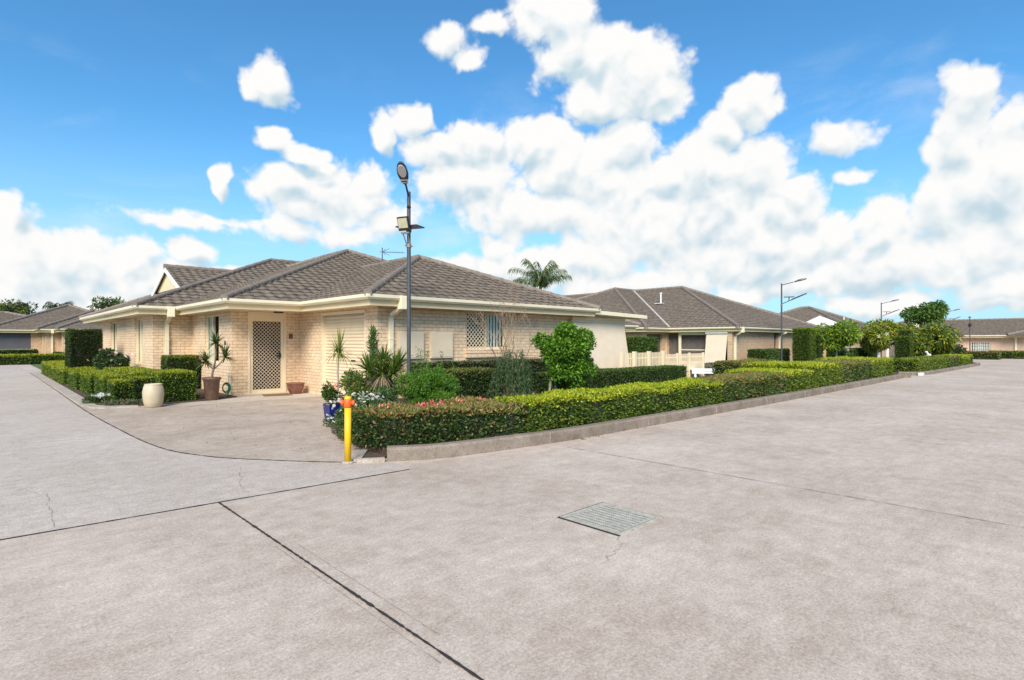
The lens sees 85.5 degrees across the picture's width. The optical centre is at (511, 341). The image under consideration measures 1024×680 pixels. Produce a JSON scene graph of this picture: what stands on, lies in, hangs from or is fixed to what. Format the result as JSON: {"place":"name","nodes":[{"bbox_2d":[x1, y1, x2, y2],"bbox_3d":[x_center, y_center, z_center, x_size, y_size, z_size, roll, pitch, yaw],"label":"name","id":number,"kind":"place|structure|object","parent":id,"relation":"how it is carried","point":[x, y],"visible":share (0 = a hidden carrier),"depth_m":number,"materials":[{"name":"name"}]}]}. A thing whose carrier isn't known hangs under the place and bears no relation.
{"place":"outdoors","nodes":[
{"label":"outdoors","id":0,"kind":"place"},
{"bbox_2d":[42,301,73,309],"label":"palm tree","id":1,"kind":"object","parent":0,"point":[50,304],"visible":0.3,"depth_m":74.04,"materials":[{"name":"green plant"}]},
{"bbox_2d":[41,373,236,405],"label":"garden soil","id":2,"kind":"structure","parent":0,"point":[200,391],"depth_m":14.29,"materials":[{"name":"soil"}]},
{"bbox_2d":[41,360,95,384],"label":"hedge","id":3,"kind":"object","parent":2,"relation":"on","point":[56,370],"visible":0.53,"depth_m":20.11,"materials":[{"name":"green plant"}]},
{"bbox_2d":[64,328,103,367],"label":"hedge","id":4,"kind":"object","parent":2,"relation":"on","point":[82,347],"visible":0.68,"depth_m":19.06,"materials":[{"name":"green plant"}]},
{"bbox_2d":[66,368,106,389],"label":"hedge","id":5,"kind":"object","parent":2,"relation":"on","point":[73,379],"visible":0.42,"depth_m":16.65,"materials":[{"name":"green plant"}]},
{"bbox_2d":[81,392,110,403],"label":"daisy bush","id":6,"kind":"object","parent":2,"relation":"on","point":[93,398],"visible":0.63,"depth_m":12.81,"materials":[{"name":"green plant"}]},
{"bbox_2d":[78,370,120,394],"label":"hedge","id":7,"kind":"object","parent":2,"relation":"on","point":[86,384],"visible":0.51,"depth_m":15.11,"materials":[{"name":"green plant"}]},
{"bbox_2d":[94,372,124,395],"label":"hedge","id":8,"kind":"object","parent":2,"relation":"on","point":[100,381],"visible":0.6,"depth_m":13.85,"materials":[{"name":"green plant"}]},
{"bbox_2d":[88,348,137,369],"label":"rose bush","id":9,"kind":"object","parent":2,"relation":"on","point":[110,357],"visible":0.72,"depth_m":17.55,"materials":[{"name":"green plant"}]},
{"bbox_2d":[106,378,131,402],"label":"hedge","id":10,"kind":"object","parent":2,"relation":"on","point":[119,388],"visible":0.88,"depth_m":12.90,"materials":[{"name":"green plant"}]},
{"bbox_2d":[103,366,155,378],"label":"hedge","id":11,"kind":"object","parent":2,"relation":"on","point":[125,371],"visible":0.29,"depth_m":15.47,"materials":[{"name":"green plant"}]},
{"bbox_2d":[126,374,153,402],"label":"hedge","id":12,"kind":"object","parent":2,"relation":"on","point":[138,383],"visible":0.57,"depth_m":12.97,"materials":[{"name":"green plant"}]},
{"bbox_2d":[98,395,200,405],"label":"ground cover","id":13,"kind":"object","parent":2,"relation":"on","point":[123,401],"visible":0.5,"depth_m":12.54,"materials":[{"name":"green plant"}]},
{"bbox_2d":[144,368,196,401],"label":"hedge","id":14,"kind":"object","parent":2,"relation":"on","point":[179,384],"visible":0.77,"depth_m":13.19,"materials":[{"name":"green plant"}]},
{"bbox_2d":[160,354,200,388],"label":"hedge","id":15,"kind":"object","parent":2,"relation":"on","point":[183,361],"visible":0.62,"depth_m":16.44,"materials":[{"name":"green plant"}]},
{"bbox_2d":[202,377,220,400],"bbox_3d":[-7.406,1.165,13.652,0.420,0.570,0.420,0,0,-44],"label":"planter pot","id":16,"kind":"object","parent":2,"relation":"on","point":[211,388],"visible":0.97,"depth_m":13.52,"materials":[{"name":"brown ceramic"}]},
{"bbox_2d":[195,331,237,377],"bbox_3d":[-7.328,0.312,13.700,1.046,1.283,0.904,0,0,-44],"label":"dracaena","id":17,"kind":"object","parent":16,"relation":"in","point":[205,357],"visible":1,"depth_m":13.67,"materials":[{"name":"green plant"}]},
{"bbox_2d":[222,373,230,396],"bbox_3d":[-7.416,1.140,14.322,0.220,0.620,0.722,0,0,-16],"label":"hose reel","id":18,"kind":"object","parent":2,"relation":"on","point":[229,387],"visible":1,"depth_m":14.47,"materials":[{"name":"plastic"}]},
{"bbox_2d":[0,365,406,539],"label":"road","id":19,"kind":"structure","parent":0,"point":[78,466],"depth_m":6.17,"materials":[{"name":"grey concrete"}]},
{"bbox_2d":[31,372,386,461],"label":"driveway","id":20,"kind":"structure","parent":0,"point":[266,430],"depth_m":9.21,"materials":[{"name":"concrete"}]},
{"bbox_2d":[32,373,138,408],"bbox_3d":[-14.940,1.435,18.578,0.900,0.030,18.500,0,0,-44],"label":"kerb edging","id":21,"kind":"object","parent":20,"relation":"on","point":[71,395],"visible":0.97,"depth_m":14.58,"materials":[{"name":"concrete"}]},
{"bbox_2d":[142,383,163,407],"bbox_3d":[-7.917,1.190,12.220,0.414,0.520,0.414,0,0,-44],"label":"plant urn","id":22,"kind":"object","parent":20,"relation":"on","point":[152,395],"visible":1,"depth_m":12.07,"materials":[{"name":"ceramic"}]},
{"bbox_2d":[162,392,321,405],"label":"porch slab","id":23,"kind":"structure","parent":20,"relation":"on","point":[249,398],"depth_m":14.02,"materials":[{"name":"concrete"}]},
{"bbox_2d":[262,393,291,396],"bbox_3d":[-6.316,1.432,14.879,0.680,0.020,0.549,0,0,-33],"label":"doormat","id":24,"kind":"object","parent":23,"relation":"on","point":[279,394],"visible":1,"depth_m":14.88,"materials":[{"name":"fabric"}]},
{"bbox_2d":[286,382,304,393],"bbox_3d":[-5.998,1.290,15.333,0.500,0.300,0.500,0,0,-44],"label":"planter bowl","id":25,"kind":"object","parent":23,"relation":"on","point":[295,387],"visible":1,"depth_m":15.17,"materials":[{"name":"brown ceramic"}]},
{"bbox_2d":[323,402,340,420],"bbox_3d":[-3.259,1.285,10.091,0.278,0.330,0.278,0,0,-44],"label":"planter pot","id":26,"kind":"object","parent":20,"relation":"on","point":[327,409],"visible":0.43,"depth_m":9.99,"materials":[{"name":"blue ceramic"}]},
{"bbox_2d":[320,381,343,403],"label":"geranium","id":27,"kind":"object","parent":26,"relation":"in","point":[331,393],"visible":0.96,"depth_m":9.93,"materials":[{"name":"green plant"}]},
{"bbox_2d":[322,327,356,401],"bbox_3d":[-3.201,0.395,10.252,0.801,1.420,0.739,0,0,-14],"label":"dracaena","id":28,"kind":"object","parent":26,"relation":"in","point":[338,349],"visible":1,"depth_m":10.21,"materials":[{"name":"green plant"}]},
{"bbox_2d":[340,396,354,463],"bbox_3d":[-1.960,1.050,6.612,0.154,0.800,0.151,0,0,-44],"label":"fire hydrant","id":29,"kind":"object","parent":20,"relation":"on","point":[347,402],"visible":1,"depth_m":6.58,"materials":[{"name":"metal"}]},
{"bbox_2d":[354,448,384,462],"bbox_3d":[-1.798,1.425,6.986,0.362,0.050,0.778,0,0,-14],"label":"kerb edging","id":30,"kind":"object","parent":20,"relation":"on","point":[358,458],"visible":0.93,"depth_m":6.63,"materials":[{"name":"concrete"}]},
{"bbox_2d":[362,450,386,458],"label":"garden soil","id":31,"kind":"structure","parent":0,"point":[370,454],"depth_m":6.96,"materials":[{"name":"soil"}]},
{"bbox_2d":[30,356,895,368],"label":"lawn","id":32,"kind":"structure","parent":0,"point":[38,366],"depth_m":33.28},
{"bbox_2d":[0,298,31,314],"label":"broadleaf tree","id":33,"kind":"object","parent":32,"relation":"on","point":[20,309],"visible":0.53,"depth_m":74.72,"materials":[{"name":"green plant"}]},
{"bbox_2d":[0,349,38,354],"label":"hedge","id":34,"kind":"object","parent":32,"relation":"on","point":[19,351],"visible":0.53,"depth_m":42.84,"materials":[{"name":"green plant"}]},
{"bbox_2d":[9,301,38,314],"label":"broadleaf tree","id":35,"kind":"object","parent":32,"relation":"on","point":[32,312],"visible":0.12,"depth_m":78.71,"materials":[{"name":"green plant"}]},
{"bbox_2d":[0,353,64,364],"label":"hedge","id":36,"kind":"object","parent":32,"relation":"on","point":[20,359],"visible":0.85,"depth_m":34.90,"materials":[{"name":"green plant"}]},
{"bbox_2d":[0,304,102,353],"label":"brick house","id":37,"kind":"structure","parent":32,"relation":"on","point":[41,332],"depth_m":44.56,"materials":[{"name":"tile"}]},
{"bbox_2d":[87,295,125,309],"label":"broadleaf tree","id":38,"kind":"object","parent":32,"relation":"on","point":[104,303],"visible":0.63,"depth_m":64.26,"materials":[{"name":"green plant"}]},
{"bbox_2d":[507,259,572,288],"bbox_3d":[2.074,-2.363,39.684,4.728,7.637,4.258,0,0,-17],"label":"palm tree","id":39,"kind":"object","parent":32,"relation":"on","point":[543,278],"visible":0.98,"depth_m":39.57,"materials":[{"name":"green plant"}]},
{"bbox_2d":[564,286,824,363],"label":"brick house","id":40,"kind":"structure","parent":32,"relation":"on","point":[683,320],"depth_m":33.44,"materials":[{"name":"tile"}]},
{"bbox_2d":[747,349,780,360],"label":"hedge","id":41,"kind":"object","parent":32,"relation":"on","point":[768,354],"visible":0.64,"depth_m":29.73,"materials":[{"name":"green plant"}]},
{"bbox_2d":[756,348,790,361],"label":"hedge","id":42,"kind":"object","parent":32,"relation":"on","point":[785,354],"visible":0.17,"depth_m":32.39,"materials":[{"name":"green plant"}]},
{"bbox_2d":[781,278,806,360],"bbox_3d":[15.816,-1.050,31.203,1.405,5.000,0.400,0,0,24],"label":"street lamp","id":43,"kind":"object","parent":32,"relation":"on","point":[802,279],"visible":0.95,"depth_m":31.40,"materials":[{"name":"metal"}]},
{"bbox_2d":[791,327,816,360],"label":"hedge","id":44,"kind":"object","parent":32,"relation":"on","point":[804,343],"visible":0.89,"depth_m":30.66,"materials":[{"name":"green plant"}]},
{"bbox_2d":[815,333,823,358],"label":"hedge","id":45,"kind":"object","parent":32,"relation":"on","point":[819,353],"visible":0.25,"depth_m":31.38,"materials":[{"name":"green plant"}]},
{"bbox_2d":[779,306,888,356],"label":"brick house","id":46,"kind":"structure","parent":32,"relation":"on","point":[812,315],"depth_m":47.98,"materials":[{"name":"tile"}]},
{"bbox_2d":[825,347,876,357],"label":"hedge","id":47,"kind":"object","parent":32,"relation":"on","point":[857,352],"visible":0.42,"depth_m":37.62,"materials":[{"name":"green plant"}]},
{"bbox_2d":[881,299,899,356],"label":"street lamp","id":48,"kind":"object","parent":32,"relation":"on","point":[886,313],"visible":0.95,"depth_m":46.70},
{"bbox_2d":[898,299,949,325],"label":"round tree","id":49,"kind":"object","parent":32,"relation":"on","point":[930,312],"visible":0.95,"depth_m":50.14,"materials":[{"name":"green plant"}]},
{"bbox_2d":[0,359,1023,679],"bbox_3d":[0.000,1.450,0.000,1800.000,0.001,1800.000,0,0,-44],"label":"road","id":50,"kind":"structure","parent":0,"point":[488,565],"depth_m":3.58,"materials":[{"name":"concrete"}]},
{"bbox_2d":[0,374,483,679],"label":"pavement joint","id":51,"kind":"object","parent":50,"relation":"on","point":[472,673],"visible":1,"depth_m":3.70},
{"bbox_2d":[26,470,621,560],"bbox_3d":[-2.059,1.444,4.595,5.608,0.001,2.012,0,0,30],"label":"pavement crack","id":52,"kind":"object","parent":50,"relation":"on","point":[242,490],"visible":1,"depth_m":4.78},
{"bbox_2d":[277,542,440,662],"bbox_3d":[-0.957,1.444,3.252,0.147,0.001,1.980,0,0,-44],"label":"pavement score","id":53,"kind":"object","parent":50,"relation":"on","point":[362,607],"visible":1,"depth_m":3.11,"materials":[{"name":"concrete"}]},
{"bbox_2d":[78,248,646,397],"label":"brick house","id":54,"kind":"structure","parent":50,"relation":"on","point":[276,322],"depth_m":15.66,"materials":[{"name":"brick"}]},
{"bbox_2d":[112,322,116,349],"bbox_3d":[-15.424,-0.085,21.923,0.469,1.490,1.520,0,0,-44],"label":"window","id":55,"kind":"structure","parent":54,"relation":"in","point":[114,324],"depth_m":22.25,"materials":[{"name":"beige paint"}]},
{"bbox_2d":[137,318,142,363],"bbox_3d":[-12.120,-0.020,18.476,0.469,1.620,1.370,0,0,-44],"label":"window","id":56,"kind":"structure","parent":54,"relation":"in","point":[139,321],"depth_m":18.34,"materials":[{"name":"beige paint"}]},
{"bbox_2d":[207,314,218,362],"bbox_3d":[-8.480,-0.085,16.196,0.469,1.490,1.500,0,0,-44],"label":"window","id":57,"kind":"structure","parent":54,"relation":"in","point":[212,316],"depth_m":16.51,"materials":[{"name":"beige paint"}]},
{"bbox_2d":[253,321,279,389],"bbox_3d":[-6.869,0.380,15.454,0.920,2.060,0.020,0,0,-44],"label":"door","id":58,"kind":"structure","parent":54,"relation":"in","point":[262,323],"depth_m":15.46,"materials":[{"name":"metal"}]},
{"bbox_2d":[250,318,283,392],"bbox_3d":[-6.795,0.380,15.377,0.920,2.060,0.105,0,0,-44],"label":"security door","id":59,"kind":"structure","parent":54,"relation":"in","point":[281,355],"depth_m":15.42,"materials":[{"name":"beige paint"}]},
{"bbox_2d":[325,313,363,396],"bbox_3d":[-4.275,0.375,14.193,0.030,2.130,2.350,0,0,-44],"label":"garage door","id":60,"kind":"structure","parent":54,"relation":"in","point":[351,324],"depth_m":14.21,"materials":[{"name":"beige metal"}]},
{"bbox_2d":[467,312,504,348],"bbox_3d":[-0.876,-0.295,15.416,1.570,1.110,0.488,0,0,-44],"label":"window","id":61,"kind":"structure","parent":54,"relation":"in","point":[473,331],"depth_m":15.51,"materials":[{"name":"beige paint"}]},
{"bbox_2d":[162,400,788,454],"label":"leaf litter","id":62,"kind":"object","parent":50,"relation":"on","point":[300,448],"visible":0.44,"depth_m":8.43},
{"bbox_2d":[557,502,662,535],"bbox_3d":[0.807,1.444,4.551,0.620,0.012,0.614,0,0,-44],"label":"access cover","id":63,"kind":"object","parent":50,"relation":"on","point":[615,520],"visible":1,"depth_m":4.51,"materials":[{"name":"metal"}]},
{"bbox_2d":[387,373,910,461],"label":"kerb","id":64,"kind":"structure","parent":50,"relation":"on","point":[448,449],"depth_m":8.39,"materials":[{"name":"concrete"}]},
{"bbox_2d":[570,416,1021,526],"bbox_3d":[14.479,1.444,-3.437,4.563,0.001,35.000,0,0,-44],"label":"pavement joint","id":65,"kind":"object","parent":50,"relation":"on","point":[816,490],"visible":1,"depth_m":5.69,"materials":[{"name":"concrete"}]},
{"bbox_2d":[897,362,979,374],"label":"kerb","id":66,"kind":"structure","parent":50,"relation":"on","point":[974,364],"depth_m":26.41,"materials":[{"name":"concrete"}]},
{"bbox_2d":[945,343,966,353],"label":"shrub","id":67,"kind":"object","parent":50,"relation":"on","point":[960,350],"visible":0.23,"depth_m":38.92,"materials":[{"name":"green plant"}]},
{"bbox_2d":[889,318,1023,355],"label":"brick house","id":68,"kind":"structure","parent":50,"relation":"on","point":[1003,334],"depth_m":50.78,"materials":[{"name":"tile"}]},
{"bbox_2d":[971,342,990,350],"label":"window","id":69,"kind":"structure","parent":68,"relation":"in","point":[985,346],"depth_m":50.79,"materials":[{"name":"beige paint"}]},
{"bbox_2d":[968,316,971,350],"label":"street lamp","id":70,"kind":"object","parent":50,"relation":"on","point":[969,324],"visible":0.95,"depth_m":48.09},
{"bbox_2d":[964,350,1001,359],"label":"hedge","id":71,"kind":"object","parent":50,"relation":"on","point":[988,355],"visible":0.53,"depth_m":44.74,"materials":[{"name":"green plant"}]},
{"bbox_2d":[990,350,1023,358],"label":"hedge","id":72,"kind":"object","parent":50,"relation":"on","point":[1009,354],"visible":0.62,"depth_m":46.57,"materials":[{"name":"green plant"}]},
{"bbox_2d":[0,0,1023,323],"label":"sky","id":73,"kind":"structure","parent":0,"point":[870,153],"materials":[{"name":"blue"}]},
{"bbox_2d":[332,375,888,453],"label":"garden soil","id":74,"kind":"structure","parent":0,"point":[383,451],"depth_m":8.47,"materials":[{"name":"soil"}]},
{"bbox_2d":[320,384,399,440],"bbox_3d":[-2.602,1.105,8.699,1.663,0.863,1.813,0,0,14],"label":"daisy bush","id":75,"kind":"object","parent":74,"relation":"on","point":[381,395],"visible":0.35,"depth_m":8.65,"materials":[{"name":"green plant"}]},
{"bbox_2d":[334,433,387,451],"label":"leaf litter","id":76,"kind":"object","parent":74,"relation":"on","point":[339,437],"visible":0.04,"depth_m":7.33,"materials":[{"name":"plant"}]},
{"bbox_2d":[338,367,400,400],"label":"rose bush","id":77,"kind":"object","parent":74,"relation":"on","point":[356,384],"visible":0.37,"depth_m":9.80,"materials":[{"name":"green plant"}]},
{"bbox_2d":[366,325,379,364],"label":"upright succulent","id":78,"kind":"object","parent":74,"relation":"on","point":[372,340],"visible":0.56,"depth_m":10.36,"materials":[{"name":"green plant"}]},
{"bbox_2d":[351,343,415,391],"bbox_3d":[-2.225,0.710,9.520,1.249,1.488,0.907,0,0,-4],"label":"yucca","id":79,"kind":"object","parent":74,"relation":"on","point":[382,365],"visible":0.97,"depth_m":9.45,"materials":[{"name":"green plant"}]},
{"bbox_2d":[395,161,424,402],"bbox_3d":[-2.354,-1.129,11.909,0.572,5.157,1.094,0,0,16],"label":"street lamp","id":80,"kind":"object","parent":74,"relation":"on","point":[404,223],"visible":0.98,"depth_m":12.16,"materials":[{"name":"black metal"}]},
{"bbox_2d":[392,348,463,404],"bbox_3d":[-1.444,0.760,9.569,1.482,1.380,1.377,0,0,-44],"label":"feathery bush","id":81,"kind":"object","parent":74,"relation":"on","point":[427,385],"visible":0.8,"depth_m":9.33,"materials":[{"name":"green plant"}]},
{"bbox_2d":[351,395,526,449],"bbox_3d":[-0.984,1.085,7.585,2.418,0.642,1.149,0,0,-22],"label":"hedge","id":82,"kind":"object","parent":74,"relation":"on","point":[452,419],"visible":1,"depth_m":7.21,"materials":[{"name":"green plant"}]},
{"bbox_2d":[414,366,502,398],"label":"hedge","id":83,"kind":"object","parent":74,"relation":"on","point":[474,381],"visible":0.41,"depth_m":11.11,"materials":[{"name":"green plant"}]},
{"bbox_2d":[411,358,594,393],"bbox_3d":[0.022,0.953,15.081,6.401,1.023,0.786,0,0,-44],"label":"hedge","id":84,"kind":"object","parent":74,"relation":"on","point":[537,365],"visible":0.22,"depth_m":14.21,"materials":[{"name":"green plant"}]},
{"bbox_2d":[485,345,533,399],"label":"weeping shrub","id":85,"kind":"object","parent":74,"relation":"on","point":[510,378],"visible":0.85,"depth_m":10.76,"materials":[{"name":"green plant"}]},
{"bbox_2d":[461,276,568,394],"bbox_3d":[0.100,-0.074,11.947,2.557,2.855,1.987,0,0,-44],"label":"bare shrub","id":86,"kind":"object","parent":74,"relation":"on","point":[502,324],"visible":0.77,"depth_m":11.86,"materials":[{"name":"plant"}]},
{"bbox_2d":[530,321,598,389],"bbox_3d":[1.205,0.473,12.098,1.334,1.880,1.381,0,0,-44],"label":"tree","id":87,"kind":"object","parent":74,"relation":"on","point":[562,350],"visible":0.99,"depth_m":11.80,"materials":[{"name":"green plant"}]},
{"bbox_2d":[494,377,723,432],"bbox_3d":[2.133,1.089,10.157,6.075,0.646,0.989,0,0,-44],"label":"hedge","id":88,"kind":"object","parent":74,"relation":"on","point":[555,409],"visible":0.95,"depth_m":9.28,"materials":[{"name":"green plant"}]},
{"bbox_2d":[535,364,686,392],"bbox_3d":[3.252,1.115,16.623,6.620,0.709,0.934,0,0,-44],"label":"hedge","id":89,"kind":"object","parent":74,"relation":"on","point":[603,377],"visible":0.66,"depth_m":16.27,"materials":[{"name":"green plant"}]},
{"bbox_2d":[626,336,658,366],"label":"hedge","id":90,"kind":"object","parent":74,"relation":"on","point":[640,344],"visible":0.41,"depth_m":19.34,"materials":[{"name":"green plant"}]},
{"bbox_2d":[620,351,703,376],"bbox_3d":[5.488,0.890,19.694,5.500,1.120,0.120,0,0,-44],"label":"picket fence","id":91,"kind":"object","parent":74,"relation":"on","point":[647,358],"visible":0.6,"depth_m":19.51,"materials":[{"name":"beige paint"}]},
{"bbox_2d":[690,368,714,376],"bbox_3d":[7.302,1.236,20.851,1.265,0.429,0.552,0,0,-4],"label":"garden bench","id":92,"kind":"object","parent":74,"relation":"on","point":[700,369],"visible":0.49,"depth_m":20.60,"materials":[{"name":"white paint"}]},
{"bbox_2d":[691,371,788,402],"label":"hedge","id":93,"kind":"object","parent":74,"relation":"on","point":[744,385],"visible":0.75,"depth_m":13.13,"materials":[{"name":"green plant"}]},
{"bbox_2d":[704,360,780,374],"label":"hedge","id":94,"kind":"object","parent":74,"relation":"on","point":[707,365],"visible":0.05,"depth_m":22.96,"materials":[{"name":"green plant"}]},
{"bbox_2d":[711,358,777,375],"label":"hedge","id":95,"kind":"object","parent":74,"relation":"on","point":[721,366],"visible":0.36,"depth_m":18.05,"materials":[{"name":"green plant"}]},
{"bbox_2d":[724,367,815,392],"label":"hedge","id":96,"kind":"object","parent":74,"relation":"on","point":[800,379],"visible":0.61,"depth_m":15.29,"materials":[{"name":"green plant"}]},
{"bbox_2d":[740,360,843,387],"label":"hedge","id":97,"kind":"object","parent":74,"relation":"on","point":[827,373],"visible":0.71,"depth_m":16.82,"materials":[{"name":"green plant"}]},
{"bbox_2d":[801,358,872,382],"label":"hedge","id":98,"kind":"object","parent":74,"relation":"on","point":[855,370],"visible":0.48,"depth_m":19.02,"materials":[{"name":"green plant"}]},
{"bbox_2d":[814,356,893,377],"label":"hedge","id":99,"kind":"object","parent":74,"relation":"on","point":[882,366],"visible":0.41,"depth_m":21.36,"materials":[{"name":"green plant"}]},
{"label":"garden soil","id":100,"kind":"structure","parent":0,"visible":0},
{"bbox_2d":[814,318,864,356],"bbox_3d":[18.645,0.061,31.666,2.620,2.798,2.671,0,0,-44],"label":"frangipani tree","id":101,"kind":"object","parent":100,"relation":"on","point":[838,336],"visible":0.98,"depth_m":31.16,"materials":[{"name":"green plant"}]},
{"bbox_2d":[832,346,853,356],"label":"flower shrub","id":102,"kind":"object","parent":100,"relation":"on","point":[845,353],"visible":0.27,"depth_m":33.12,"materials":[{"name":"green plant"}]},
{"bbox_2d":[856,318,918,357],"bbox_3d":[24.586,-0.079,36.550,4.311,3.080,3.807,0,0,-44],"label":"frangipani tree","id":103,"kind":"object","parent":100,"relation":"on","point":[878,336],"visible":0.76,"depth_m":36.17,"materials":[{"name":"green plant"}]},
{"bbox_2d":[894,335,913,358],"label":"hedge","id":104,"kind":"object","parent":100,"relation":"on","point":[903,347],"visible":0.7,"depth_m":31.03,"materials":[{"name":"green plant"}]},
{"bbox_2d":[898,329,914,356],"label":"hedge","id":105,"kind":"object","parent":100,"relation":"on","point":[904,332],"visible":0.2,"depth_m":31.66,"materials":[{"name":"green plant"}]},
{"bbox_2d":[893,355,947,371],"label":"hedge","id":106,"kind":"object","parent":100,"relation":"on","point":[916,363],"visible":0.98,"depth_m":24.71,"materials":[{"name":"green plant"}]},
{"bbox_2d":[893,320,965,356],"bbox_3d":[26.896,0.064,35.892,3.934,2.801,3.750,0,0,-44],"label":"frangipani tree","id":107,"kind":"object","parent":100,"relation":"on","point":[933,339],"visible":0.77,"depth_m":34.96,"materials":[{"name":"green plant"}]},
{"bbox_2d":[926,355,959,367],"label":"hedge","id":108,"kind":"object","parent":100,"relation":"on","point":[953,360],"visible":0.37,"depth_m":30.05,"materials":[{"name":"green plant"}]},
{"bbox_2d":[943,353,973,365],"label":"hedge","id":109,"kind":"object","parent":100,"relation":"on","point":[965,359],"visible":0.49,"depth_m":32.55,"materials":[{"name":"green plant"}]}
]}

